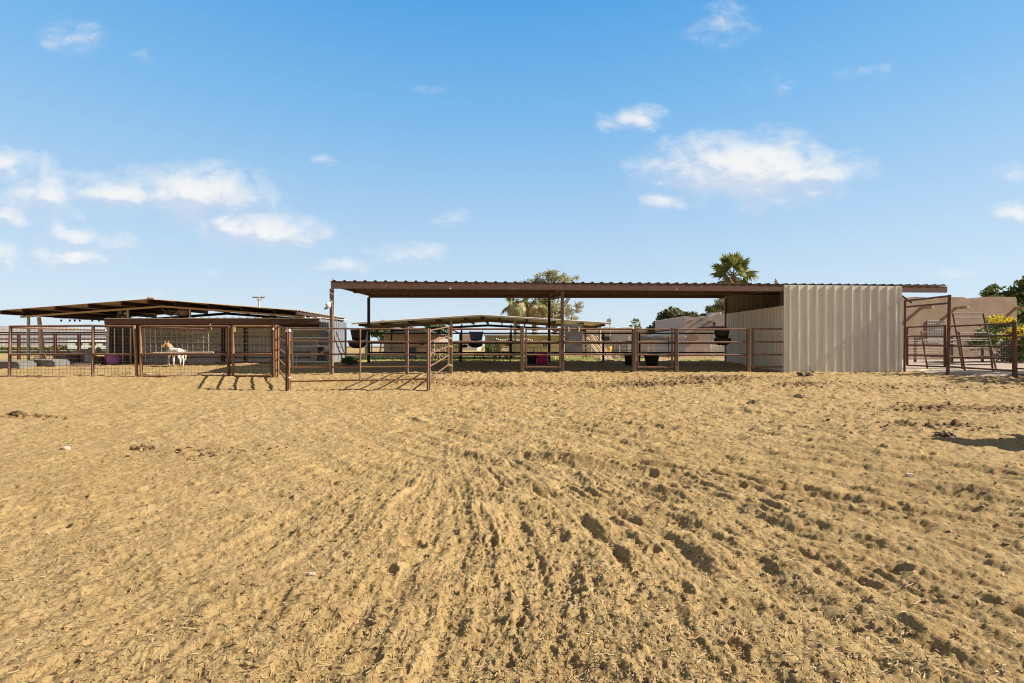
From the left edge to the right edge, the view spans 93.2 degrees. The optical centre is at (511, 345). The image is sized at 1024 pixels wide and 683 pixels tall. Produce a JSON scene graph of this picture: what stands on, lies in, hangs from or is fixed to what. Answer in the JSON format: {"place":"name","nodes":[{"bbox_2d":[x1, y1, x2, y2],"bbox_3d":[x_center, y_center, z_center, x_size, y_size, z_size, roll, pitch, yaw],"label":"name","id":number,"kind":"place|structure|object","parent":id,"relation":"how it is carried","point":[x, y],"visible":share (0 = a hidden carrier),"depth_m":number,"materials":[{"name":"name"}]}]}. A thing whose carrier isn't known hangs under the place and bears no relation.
{"place":"outdoors","nodes":[
{"label":"outdoors","id":0,"kind":"place"},
{"bbox_2d":[0,326,105,345],"bbox_3d":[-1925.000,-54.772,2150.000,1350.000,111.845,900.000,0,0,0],"label":"hills","id":1,"kind":"structure","parent":0,"point":[6,328],"depth_m":1902.93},
{"bbox_2d":[0,350,105,353],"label":"pasture","id":2,"kind":"structure","parent":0,"point":[36,350],"depth_m":83.22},
{"bbox_2d":[0,349,105,350],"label":"rail fence","id":3,"kind":"object","parent":2,"relation":"on","point":[57,349],"visible":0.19,"depth_m":43.96,"materials":[{"name":"brown metal"}]},
{"bbox_2d":[252,295,264,317],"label":"utility pole","id":4,"kind":"object","parent":2,"relation":"on","point":[259,300],"visible":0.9,"depth_m":59.94,"materials":[{"name":"grey concrete"}]},
{"bbox_2d":[142,324,213,352],"bbox_3d":[-10.219,-0.212,14.800,2.188,0.916,0.060,0,0,0],"label":"hog panel","id":5,"kind":"object","parent":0,"point":[187,329],"visible":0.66,"depth_m":14.79,"materials":[{"name":"metal"}]},
{"bbox_2d":[334,331,345,357],"bbox_3d":[-7.200,0.045,20.250,0.528,1.301,0.550,0,0,0],"label":"wall ladder","id":6,"kind":"object","parent":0,"point":[337,345],"depth_m":20.43,"materials":[{"name":"brown metal"}]},
{"bbox_2d":[382,327,447,355],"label":"brown shed","id":7,"kind":"structure","parent":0,"point":[412,337],"depth_m":33.00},
{"bbox_2d":[0,346,1023,682],"bbox_3d":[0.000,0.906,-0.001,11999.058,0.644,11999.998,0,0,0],"label":"ground","id":8,"kind":"structure","parent":0,"point":[336,436],"depth_m":3.20,"materials":[{"name":"sand"}]},
{"bbox_2d":[0,360,36,368],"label":"stock tank","id":9,"kind":"object","parent":8,"relation":"on","point":[18,364],"visible":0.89,"depth_m":16.62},
{"bbox_2d":[5,410,33,415],"bbox_3d":[-7.872,1.095,7.757,0.343,0.141,0.242,0,0,0],"label":"manure heap","id":10,"kind":"object","parent":8,"relation":"on","point":[17,413],"visible":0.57,"depth_m":7.69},
{"bbox_2d":[0,346,67,348],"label":"hedge","id":11,"kind":"object","parent":8,"relation":"on","point":[49,347],"visible":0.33,"depth_m":94.35,"materials":[{"name":"green plant"}]},
{"bbox_2d":[30,359,69,366],"bbox_3d":[-16.836,0.634,17.597,0.996,0.292,0.645,0,0,0],"label":"stock tank","id":12,"kind":"object","parent":8,"relation":"on","point":[47,361],"visible":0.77,"depth_m":17.30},
{"bbox_2d":[0,332,105,359],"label":"pipe fence","id":13,"kind":"object","parent":8,"relation":"on","point":[55,342],"visible":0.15,"depth_m":23.97,"materials":[{"name":"metal"}]},
{"bbox_2d":[7,325,106,376],"bbox_3d":[-13.701,0.199,14.546,2.882,1.669,0.200,0,0,0],"label":"panel","id":14,"kind":"object","parent":8,"relation":"on","point":[34,327],"visible":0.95,"depth_m":14.49,"materials":[{"name":"metal"}]},
{"bbox_2d":[55,355,79,361],"bbox_3d":[-18.774,0.509,20.496,0.633,0.422,0.642,0,0,0],"label":"stock tank","id":15,"kind":"object","parent":8,"relation":"on","point":[73,356],"visible":0.31,"depth_m":20.33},
{"bbox_2d":[64,364,100,368],"bbox_3d":[-14.829,0.708,16.725,1.043,0.172,0.277,0,0,0],"label":"grid rack","id":16,"kind":"object","parent":8,"relation":"on","point":[82,366],"visible":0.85,"depth_m":16.72,"materials":[{"name":"metal"}]},
{"bbox_2d":[71,350,96,361],"bbox_3d":[-18.607,0.459,20.993,0.664,0.522,0.636,0,0,0],"label":"stock tank","id":17,"kind":"object","parent":8,"relation":"on","point":[86,360],"visible":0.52,"depth_m":20.74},
{"bbox_2d":[68,340,105,350],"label":"ranch trailer","id":18,"kind":"object","parent":8,"relation":"on","point":[86,346],"visible":0.36,"depth_m":71.60,"materials":[{"name":"white paint"}]},
{"bbox_2d":[90,356,106,363],"bbox_3d":[-15.817,0.536,18.600,0.574,0.341,0.580,0,0,41],"label":"muck tub","id":19,"kind":"object","parent":8,"relation":"on","point":[100,358],"visible":0.4,"depth_m":18.41,"materials":[{"name":"plastic"}]},
{"bbox_2d":[104,355,122,364],"bbox_3d":[-15.146,0.514,18.400,0.536,0.401,0.540,0,0,42],"label":"bucket","id":20,"kind":"object","parent":8,"relation":"on","point":[111,357],"visible":0.81,"depth_m":18.22,"materials":[{"name":"purple plastic"}]},
{"bbox_2d":[92,325,138,376],"bbox_3d":[-11.873,0.202,14.495,1.372,1.665,0.098,0,0,0],"label":"panel","id":21,"kind":"object","parent":8,"relation":"on","point":[135,349],"visible":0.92,"depth_m":14.48,"materials":[{"name":"metal"}]},
{"bbox_2d":[129,444,155,451],"bbox_3d":[-4.172,1.159,5.455,0.264,0.095,0.158,0,0,0],"label":"manure heap","id":22,"kind":"object","parent":8,"relation":"on","point":[143,447],"visible":0.98,"depth_m":5.44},
{"bbox_2d":[145,355,169,363],"bbox_3d":[-13.697,0.567,18.724,1.054,0.449,0.277,0,0,0],"label":"grid rack","id":23,"kind":"object","parent":8,"relation":"on","point":[155,359],"visible":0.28,"depth_m":18.74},
{"bbox_2d":[0,297,346,362],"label":"open barn","id":24,"kind":"structure","parent":8,"relation":"on","point":[107,312],"depth_m":19.57,"materials":[{"name":"brown metal"}]},
{"bbox_2d":[60,318,99,321],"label":"string lights","id":25,"kind":"object","parent":24,"relation":"hanging from","point":[79,320],"visible":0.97,"depth_m":19.39},
{"bbox_2d":[117,306,126,317],"bbox_3d":[-15.518,-1.379,19.320,0.424,0.712,0.160,0,0,0],"label":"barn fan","id":26,"kind":"object","parent":24,"relation":"hanging from","point":[122,314],"visible":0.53,"depth_m":19.29},
{"bbox_2d":[161,307,188,315],"bbox_3d":[-13.320,-1.355,19.100,1.256,0.393,0.418,0,0,0],"label":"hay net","id":27,"kind":"object","parent":24,"relation":"hanging from","point":[182,312],"visible":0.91,"depth_m":18.99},
{"bbox_2d":[162,341,186,366],"bbox_3d":[-12.101,0.279,17.400,0.948,0.945,0.282,0,0,11],"label":"miniature horse","id":28,"kind":"object","parent":8,"relation":"on","point":[173,350],"visible":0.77,"depth_m":17.35},
{"bbox_2d":[139,325,230,376],"bbox_3d":[-9.805,0.207,14.495,2.732,1.652,0.099,0,0,0],"label":"panel","id":29,"kind":"object","parent":8,"relation":"on","point":[228,354],"visible":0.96,"depth_m":14.49,"materials":[{"name":"metal"}]},
{"bbox_2d":[187,358,217,364],"bbox_3d":[-11.863,0.629,18.525,1.046,0.282,0.277,0,0,0],"label":"grid rack","id":30,"kind":"object","parent":8,"relation":"on","point":[203,361],"visible":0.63,"depth_m":18.58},
{"bbox_2d":[232,325,272,376],"bbox_3d":[-7.782,0.206,14.488,1.218,1.652,0.113,0,0,0],"label":"panel","id":31,"kind":"object","parent":8,"relation":"on","point":[234,330],"visible":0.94,"depth_m":14.47,"materials":[{"name":"metal"}]},
{"bbox_2d":[272,325,276,377],"bbox_3d":[-7.074,0.222,14.450,0.244,1.702,0.100,0,0,44],"label":"corner pipe","id":32,"kind":"object","parent":8,"relation":"on","point":[274,349],"visible":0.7,"depth_m":14.37,"materials":[{"name":"brown metal"}]},
{"bbox_2d":[277,325,287,390],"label":"livestock panel","id":33,"kind":"object","parent":8,"relation":"on","point":[285,377],"visible":0.9,"depth_m":12.39,"materials":[{"name":"metal"}]},
{"bbox_2d":[291,329,329,370],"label":"galvanised gate","id":34,"kind":"structure","parent":8,"relation":"on","point":[292,346],"depth_m":15.58,"materials":[{"name":"metal"}]},
{"bbox_2d":[317,339,328,362],"bbox_3d":[-7.448,0.224,19.183,0.282,0.945,0.948,0,0,17],"label":"miniature horse","id":35,"kind":"object","parent":8,"relation":"on","point":[323,349],"visible":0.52,"depth_m":18.99},
{"bbox_2d":[340,356,358,365],"bbox_3d":[-6.090,0.582,18.197,0.740,0.422,0.552,0,0,0],"label":"shrub","id":36,"kind":"object","parent":8,"relation":"on","point":[349,360],"visible":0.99,"depth_m":18.11,"materials":[{"name":"green plant"}]},
{"bbox_2d":[285,327,428,390],"bbox_3d":[-3.951,0.355,12.350,3.663,1.650,0.113,0,0,0],"label":"livestock panel","id":37,"kind":"object","parent":8,"relation":"on","point":[288,330],"visible":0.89,"depth_m":12.33,"materials":[{"name":"brown metal"}]},
{"bbox_2d":[370,319,389,351],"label":"tree","id":38,"kind":"object","parent":8,"relation":"on","point":[381,337],"visible":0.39,"depth_m":40.49,"materials":[{"name":"green plant"}]},
{"bbox_2d":[405,327,408,373],"bbox_3d":[-3.253,0.238,14.972,0.100,1.643,0.100,0,0,0],"label":"square post","id":39,"kind":"object","parent":8,"relation":"on","point":[406,351],"visible":0.67,"depth_m":14.92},
{"bbox_2d":[370,332,461,361],"bbox_3d":[-3.906,0.162,19.649,3.733,1.424,0.101,0,0,-1],"label":"pipe fence","id":40,"kind":"object","parent":8,"relation":"on","point":[460,348],"visible":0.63,"depth_m":19.62,"materials":[{"name":"brown metal"}]},
{"bbox_2d":[424,325,447,338],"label":"tree","id":41,"kind":"object","parent":8,"relation":"on","point":[441,331],"visible":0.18,"depth_m":40.21,"materials":[{"name":"green plant"}]},
{"bbox_2d":[431,346,445,359],"bbox_3d":[-3.341,0.360,22.000,0.698,0.701,0.144,0,0,0],"label":"wagon wheel","id":42,"kind":"object","parent":8,"relation":"on","point":[438,353],"visible":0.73,"depth_m":21.99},
{"bbox_2d":[429,326,452,389],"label":"livestock panel","id":43,"kind":"object","parent":8,"relation":"on","point":[430,353],"visible":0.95,"depth_m":12.92,"materials":[{"name":"metal"}]},
{"bbox_2d":[462,334,480,349],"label":"white shed","id":44,"kind":"structure","parent":8,"relation":"on","point":[465,337],"depth_m":48.00,"materials":[{"name":"paint"}]},
{"bbox_2d":[449,327,523,373],"bbox_3d":[-0.794,0.237,15.161,2.360,1.641,0.127,0,0,-4],"label":"pipe fence","id":45,"kind":"object","parent":8,"relation":"on","point":[521,342],"visible":0.86,"depth_m":15.14,"materials":[{"name":"metal"}]},
{"bbox_2d":[493,353,513,358],"bbox_3d":[-0.443,0.509,24.062,1.101,0.402,0.530,0,0,0],"label":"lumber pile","id":46,"kind":"object","parent":8,"relation":"on","point":[500,356],"visible":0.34,"depth_m":24.08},
{"bbox_2d":[462,332,547,362],"bbox_3d":[-0.279,0.160,19.714,3.508,1.422,0.060,0,0,-1],"label":"pipe fence","id":47,"kind":"object","parent":8,"relation":"on","point":[509,333],"visible":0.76,"depth_m":19.69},
{"bbox_2d":[0,373,1022,460],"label":"manure crumbs","id":48,"kind":"object","parent":8,"relation":"on","point":[178,450],"visible":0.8,"depth_m":11.48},
{"bbox_2d":[2,374,1023,682],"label":"dirt clods","id":49,"kind":"object","parent":8,"relation":"on","point":[284,648],"visible":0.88,"depth_m":2.22,"materials":[{"name":"soil"}]},
{"bbox_2d":[500,280,531,332],"bbox_3d":[0.358,-2.209,38.074,2.702,6.019,2.808,0,0,0],"label":"palm tree","id":50,"kind":"object","parent":8,"relation":"on","point":[516,308],"visible":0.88,"depth_m":37.47,"materials":[{"name":"green plant"}]},
{"bbox_2d":[484,331,564,355],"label":"tan outbuilding","id":51,"kind":"structure","parent":8,"relation":"on","point":[535,337],"depth_m":31.00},
{"bbox_2d":[495,338,499,355],"bbox_3d":[-0.922,0.068,30.975,0.273,1.138,0.050,0,0,0],"label":"door","id":52,"kind":"structure","parent":51,"relation":"in","point":[496,345],"depth_m":30.95,"materials":[{"name":"brown"}]},
{"bbox_2d":[495,337,533,340],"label":"string lights","id":53,"kind":"object","parent":51,"relation":"hanging from","point":[512,339],"visible":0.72,"depth_m":30.59,"materials":[{"name":"white paint"}]},
{"bbox_2d":[527,353,536,363],"bbox_3d":[0.755,0.470,18.500,0.449,0.481,0.440,0,0,44],"label":"muck tub","id":54,"kind":"object","parent":8,"relation":"on","point":[531,359],"visible":0.72,"depth_m":18.34,"materials":[{"name":"plastic"}]},
{"bbox_2d":[521,298,547,332],"bbox_3d":[1.793,-2.074,38.591,2.881,5.751,2.982,0,0,0],"label":"palm tree","id":55,"kind":"object","parent":8,"relation":"on","point":[537,309],"visible":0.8,"depth_m":38.11,"materials":[{"name":"green plant"}]},
{"bbox_2d":[535,351,549,364],"bbox_3d":[1.143,0.465,18.400,0.488,0.501,0.489,0,0,-44],"label":"muck tub","id":56,"kind":"object","parent":8,"relation":"on","point":[541,359],"visible":0.93,"depth_m":18.23,"materials":[{"name":"plastic"}]},
{"bbox_2d":[522,269,583,332],"bbox_3d":[3.448,-2.815,39.938,5.253,7.256,3.190,0,0,0],"label":"tree","id":57,"kind":"object","parent":8,"relation":"on","point":[551,276],"visible":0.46,"depth_m":39.82,"materials":[{"name":"green plant"}]},
{"bbox_2d":[582,344,593,358],"bbox_3d":[3.688,0.392,23.578,0.572,0.992,0.095,0,0,0],"label":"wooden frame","id":58,"kind":"object","parent":8,"relation":"on","point":[587,356],"visible":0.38,"depth_m":23.58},
{"bbox_2d":[551,332,639,361],"bbox_3d":[3.412,0.153,19.791,3.672,1.415,0.081,0,0,-1],"label":"pipe fence","id":59,"kind":"object","parent":8,"relation":"on","point":[602,333],"visible":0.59,"depth_m":19.77,"materials":[{"name":"metal"}]},
{"bbox_2d":[582,335,612,359],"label":"lattice panel","id":60,"kind":"object","parent":8,"relation":"on","point":[599,349],"visible":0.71,"depth_m":22.75,"materials":[{"name":"beige"}]},
{"bbox_2d":[564,328,635,371],"bbox_3d":[2.804,0.240,15.447,2.333,1.612,0.121,0,0,-4],"label":"pipe fence","id":61,"kind":"object","parent":8,"relation":"on","point":[633,342],"visible":0.94,"depth_m":15.45,"materials":[{"name":"metal"}]},
{"bbox_2d":[564,324,581,351],"bbox_3d":[1.965,-0.244,15.397,0.576,0.898,0.193,0,0,0],"label":"steel plate","id":62,"kind":"object","parent":61,"relation":"attached to","point":[572,335],"visible":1,"depth_m":15.48,"materials":[{"name":"metal"}]},
{"bbox_2d":[612,344,623,358],"bbox_3d":[5.688,0.204,26.036,0.548,0.966,0.584,0,0,0],"label":"patio chair","id":63,"kind":"object","parent":8,"relation":"on","point":[621,350],"visible":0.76,"depth_m":26.23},
{"bbox_2d":[582,327,654,353],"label":"long white building","id":64,"kind":"structure","parent":8,"relation":"on","point":[615,337],"depth_m":46.00,"materials":[{"name":"paint"}]},
{"bbox_2d":[623,355,631,364],"bbox_3d":[4.444,0.517,18.400,0.452,0.401,0.366,0,0,0],"label":"bucket","id":65,"kind":"object","parent":8,"relation":"on","point":[628,359],"visible":0.68,"depth_m":18.26,"materials":[{"name":"plastic"}]},
{"bbox_2d":[629,318,641,329],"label":"palm tree","id":66,"kind":"object","parent":8,"relation":"on","point":[636,326],"visible":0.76,"depth_m":69.83,"materials":[{"name":"green plant"}]},
{"bbox_2d":[330,278,947,373],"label":"shade shed","id":67,"kind":"structure","parent":8,"relation":"on","point":[839,327],"depth_m":15.96,"materials":[{"name":"brown paint"}]},
{"bbox_2d":[348,330,367,347],"bbox_3d":[-5.270,-0.257,16.540,0.630,0.688,0.538,0,0,0],"label":"hanging feeder","id":68,"kind":"object","parent":67,"relation":"hanging from","point":[355,335],"visible":0.81,"depth_m":16.43,"materials":[{"name":"plastic"}]},
{"bbox_2d":[468,331,482,347],"bbox_3d":[-1.441,-0.269,19.240,0.630,0.688,0.538,0,0,0],"label":"hanging feeder","id":69,"kind":"object","parent":67,"relation":"hanging from","point":[476,336],"visible":0.91,"depth_m":19.13,"materials":[{"name":"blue plastic"}]},
{"bbox_2d":[525,328,564,367],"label":"pipe gate","id":70,"kind":"structure","parent":67,"relation":"attached to","point":[559,342],"depth_m":15.27,"materials":[{"name":"metal"}]},
{"bbox_2d":[639,329,673,354],"bbox_3d":[5.249,-0.121,17.748,0.048,0.869,4.060,0,0,-1],"label":"pipe divider","id":71,"kind":"object","parent":67,"relation":"attached to","point":[653,343],"visible":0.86,"depth_m":18.08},
{"bbox_2d":[646,333,723,352],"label":"pipe fence","id":72,"kind":"object","parent":67,"relation":"attached to","point":[684,343],"visible":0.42,"depth_m":19.84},
{"bbox_2d":[712,327,730,345],"bbox_3d":[7.614,-0.352,17.540,0.630,0.688,0.538,0,0,0],"label":"hanging feeder","id":73,"kind":"object","parent":67,"relation":"hanging from","point":[721,335],"visible":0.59,"depth_m":17.43,"materials":[{"name":"plastic"}]},
{"bbox_2d":[752,328,782,368],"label":"pipe gate","id":74,"kind":"structure","parent":67,"relation":"attached to","point":[753,354],"depth_m":15.82,"materials":[{"name":"metal"}]},
{"bbox_2d":[564,346,722,359],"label":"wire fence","id":75,"kind":"object","parent":8,"relation":"on","point":[570,357],"visible":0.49,"depth_m":23.40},
{"bbox_2d":[642,353,659,364],"bbox_3d":[5.281,0.503,18.300,0.614,0.441,0.620,0,0,41],"label":"bucket","id":76,"kind":"object","parent":8,"relation":"on","point":[651,359],"visible":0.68,"depth_m":18.09,"materials":[{"name":"plastic"}]},
{"bbox_2d":[636,335,668,357],"bbox_3d":[8.253,0.105,28.750,1.786,1.563,1.500,0,0,0],"label":"dark shade sail","id":77,"kind":"object","parent":8,"relation":"on","point":[648,338],"visible":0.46,"depth_m":28.00,"materials":[{"name":"grey fabric"}]},
{"bbox_2d":[649,331,685,356],"bbox_3d":[9.562,-0.153,30.000,2.310,1.679,2.310,0,0,-22],"label":"patio umbrella","id":78,"kind":"object","parent":8,"relation":"on","point":[666,336],"visible":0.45,"depth_m":29.33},
{"bbox_2d":[645,306,699,334],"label":"tree","id":79,"kind":"object","parent":8,"relation":"on","point":[671,312],"visible":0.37,"depth_m":44.59,"materials":[{"name":"green plant"}]},
{"bbox_2d":[655,312,723,356],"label":"adobe house","id":80,"kind":"structure","parent":8,"relation":"on","point":[713,320],"depth_m":32.06,"materials":[{"name":"grey paint"}]},
{"bbox_2d":[699,305,716,316],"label":"tree","id":81,"kind":"object","parent":8,"relation":"on","point":[709,309],"visible":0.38,"depth_m":40.72,"materials":[{"name":"green plant"}]},
{"bbox_2d":[674,328,750,371],"bbox_3d":[6.512,0.248,15.714,2.540,1.626,0.111,0,0,-4],"label":"pipe fence","id":82,"kind":"object","parent":8,"relation":"on","point":[748,350],"visible":0.88,"depth_m":15.70,"materials":[{"name":"metal"}]},
{"bbox_2d":[637,328,675,367],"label":"pipe gate","id":83,"kind":"structure","parent":82,"relation":"attached to","point":[671,342],"depth_m":15.55,"materials":[{"name":"metal"}]},
{"bbox_2d":[710,298,723,313],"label":"tree","id":84,"kind":"object","parent":8,"relation":"on","point":[719,307],"visible":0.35,"depth_m":41.84,"materials":[{"name":"green plant"}]},
{"bbox_2d":[710,344,723,356],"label":"lattice fence","id":85,"kind":"object","parent":8,"relation":"on","point":[717,348],"visible":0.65,"depth_m":27.98,"materials":[{"name":"white paint"}]},
{"bbox_2d":[711,251,760,298],"bbox_3d":[13.273,-2.439,29.039,3.062,6.450,2.996,0,0,0],"label":"palm tree","id":86,"kind":"object","parent":8,"relation":"on","point":[737,263],"visible":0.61,"depth_m":28.59,"materials":[{"name":"green plant"}]},
{"bbox_2d":[905,473,913,477],"bbox_3d":[3.489,1.137,4.250,0.062,0.035,0.030,0,0,-6],"label":"stone","id":87,"kind":"object","parent":8,"relation":"on","point":[909,475],"visible":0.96,"depth_m":4.24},
{"bbox_2d":[902,295,951,375],"bbox_3d":[12.799,-0.317,15.061,0.152,2.767,2.243,0,0,9],"label":"gate frame","id":88,"kind":"object","parent":8,"relation":"on","point":[948,303],"visible":0.88,"depth_m":14.31,"materials":[{"name":"metal"}]},
{"bbox_2d":[906,325,946,367],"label":"pipe gate","id":89,"kind":"structure","parent":88,"relation":"attached to","point":[944,335],"depth_m":14.83,"materials":[{"name":"metal"}]},
{"bbox_2d":[933,430,957,437],"bbox_3d":[5.491,1.129,6.107,0.267,0.101,0.200,0,0,0],"label":"manure heap","id":90,"kind":"object","parent":8,"relation":"on","point":[945,434],"visible":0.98,"depth_m":6.08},
{"bbox_2d":[902,297,1023,359],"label":"adobe house","id":91,"kind":"structure","parent":8,"relation":"on","point":[1006,307],"depth_m":23.51,"materials":[{"name":"brown paint"}]},
{"bbox_2d":[927,320,944,341],"bbox_3d":[20.407,-0.705,23.307,1.055,1.031,0.065,0,0,-11],"label":"window","id":92,"kind":"structure","parent":91,"relation":"in","point":[929,322],"depth_m":23.28,"materials":[{"name":"grey paint"}]},
{"bbox_2d":[902,359,1023,375],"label":"lane","id":93,"kind":"structure","parent":8,"relation":"on","point":[974,372],"depth_m":16.94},
{"bbox_2d":[920,331,961,368],"bbox_3d":[14.924,0.157,16.775,1.401,1.325,0.402,0,0,0],"label":"livestock panel","id":94,"kind":"object","parent":93,"relation":"on","point":[924,351],"visible":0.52,"depth_m":16.82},
{"bbox_2d":[909,337,1021,361],"bbox_3d":[17.891,0.279,18.990,4.947,1.229,0.090,0,0,0],"label":"wire fence","id":95,"kind":"object","parent":93,"relation":"on","point":[915,340],"visible":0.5,"depth_m":18.96,"materials":[{"name":"metal"}]},
{"bbox_2d":[952,313,996,368],"bbox_3d":[15.830,-0.157,16.575,1.206,1.968,0.403,0,0,0],"label":"livestock panel","id":96,"kind":"object","parent":93,"relation":"on","point":[956,333],"visible":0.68,"depth_m":16.60,"materials":[{"name":"metal"}]},
{"bbox_2d":[958,332,993,370],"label":"livestock panel","id":97,"kind":"object","parent":93,"relation":"on","point":[989,348],"visible":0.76,"depth_m":15.78,"materials":[{"name":"metal"}]},
{"bbox_2d":[964,314,1023,362],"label":"flowering shrub","id":98,"kind":"object","parent":93,"relation":"on","point":[996,329],"visible":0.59,"depth_m":18.93,"materials":[{"name":"yellow plant"}]},
{"bbox_2d":[950,322,1016,376],"bbox_3d":[13.299,0.207,13.680,1.438,1.734,0.098,0,0,25],"label":"pipe fence","id":99,"kind":"object","parent":8,"relation":"on","point":[1014,330],"visible":0.88,"depth_m":13.60,"materials":[{"name":"metal"}]},
{"bbox_2d":[1014,336,1023,377],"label":"pipe gate","id":100,"kind":"structure","parent":99,"relation":"attached to","point":[1016,361],"depth_m":13.18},
{"bbox_2d":[978,275,1023,331],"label":"tree","id":101,"kind":"object","parent":8,"relation":"on","point":[1013,291],"visible":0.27,"depth_m":29.60,"materials":[{"name":"green plant"}]},
{"bbox_2d":[0,0,1023,345],"label":"sky","id":102,"kind":"structure","parent":0,"point":[230,152],"materials":[{"name":"blue"}]},
{"bbox_2d":[353,355,717,360],"bbox_3d":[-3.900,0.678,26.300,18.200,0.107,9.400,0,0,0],"label":"lawn","id":103,"kind":"structure","parent":0,"point":[483,359],"depth_m":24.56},
{"bbox_2d":[383,344,402,355],"bbox_3d":[-6.387,0.387,25.990,1.146,1.005,0.070,0,0,0],"label":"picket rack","id":104,"kind":"object","parent":103,"relation":"on","point":[394,348],"visible":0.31,"depth_m":25.99,"materials":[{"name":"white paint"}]},
{"bbox_2d":[346,350,447,359],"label":"wire fence","id":105,"kind":"object","parent":103,"relation":"on","point":[391,357],"visible":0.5,"depth_m":22.20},
{"bbox_2d":[347,344,458,356],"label":"white rail fence","id":106,"kind":"object","parent":103,"relation":"on","point":[371,347],"visible":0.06,"depth_m":24.98,"materials":[{"name":"paint"}]},
{"bbox_2d":[409,347,416,358],"bbox_3d":[-4.802,0.381,23.195,0.420,0.612,0.470,0,0,0],"label":"wheeled bin","id":107,"kind":"object","parent":103,"relation":"on","point":[413,349],"visible":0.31,"depth_m":23.04,"materials":[{"name":"blue plastic"}]},
{"bbox_2d":[435,344,458,355],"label":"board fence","id":108,"kind":"object","parent":103,"relation":"on","point":[454,349],"visible":0.21,"depth_m":29.99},
{"bbox_2d":[473,347,484,358],"bbox_3d":[-1.564,0.384,22.786,0.540,0.612,0.988,0,0,0],"label":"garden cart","id":109,"kind":"object","parent":103,"relation":"on","point":[479,355],"visible":0.66,"depth_m":22.77,"materials":[{"name":"brown metal"}]},
{"bbox_2d":[352,314,610,359],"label":"open barn","id":110,"kind":"structure","parent":103,"relation":"on","point":[450,321],"depth_m":22.96,"materials":[{"name":"brown metal"}]},
{"bbox_2d":[484,340,495,355],"bbox_3d":[-1.386,0.240,30.287,0.813,1.180,0.710,0,0,0],"label":"shrub","id":111,"kind":"object","parent":103,"relation":"on","point":[488,348],"visible":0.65,"depth_m":30.27,"materials":[{"name":"green plant"}]},
{"bbox_2d":[491,346,555,358],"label":"white rail fence","id":112,"kind":"object","parent":103,"relation":"on","point":[494,347],"visible":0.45,"depth_m":24.48,"materials":[{"name":"paint"}]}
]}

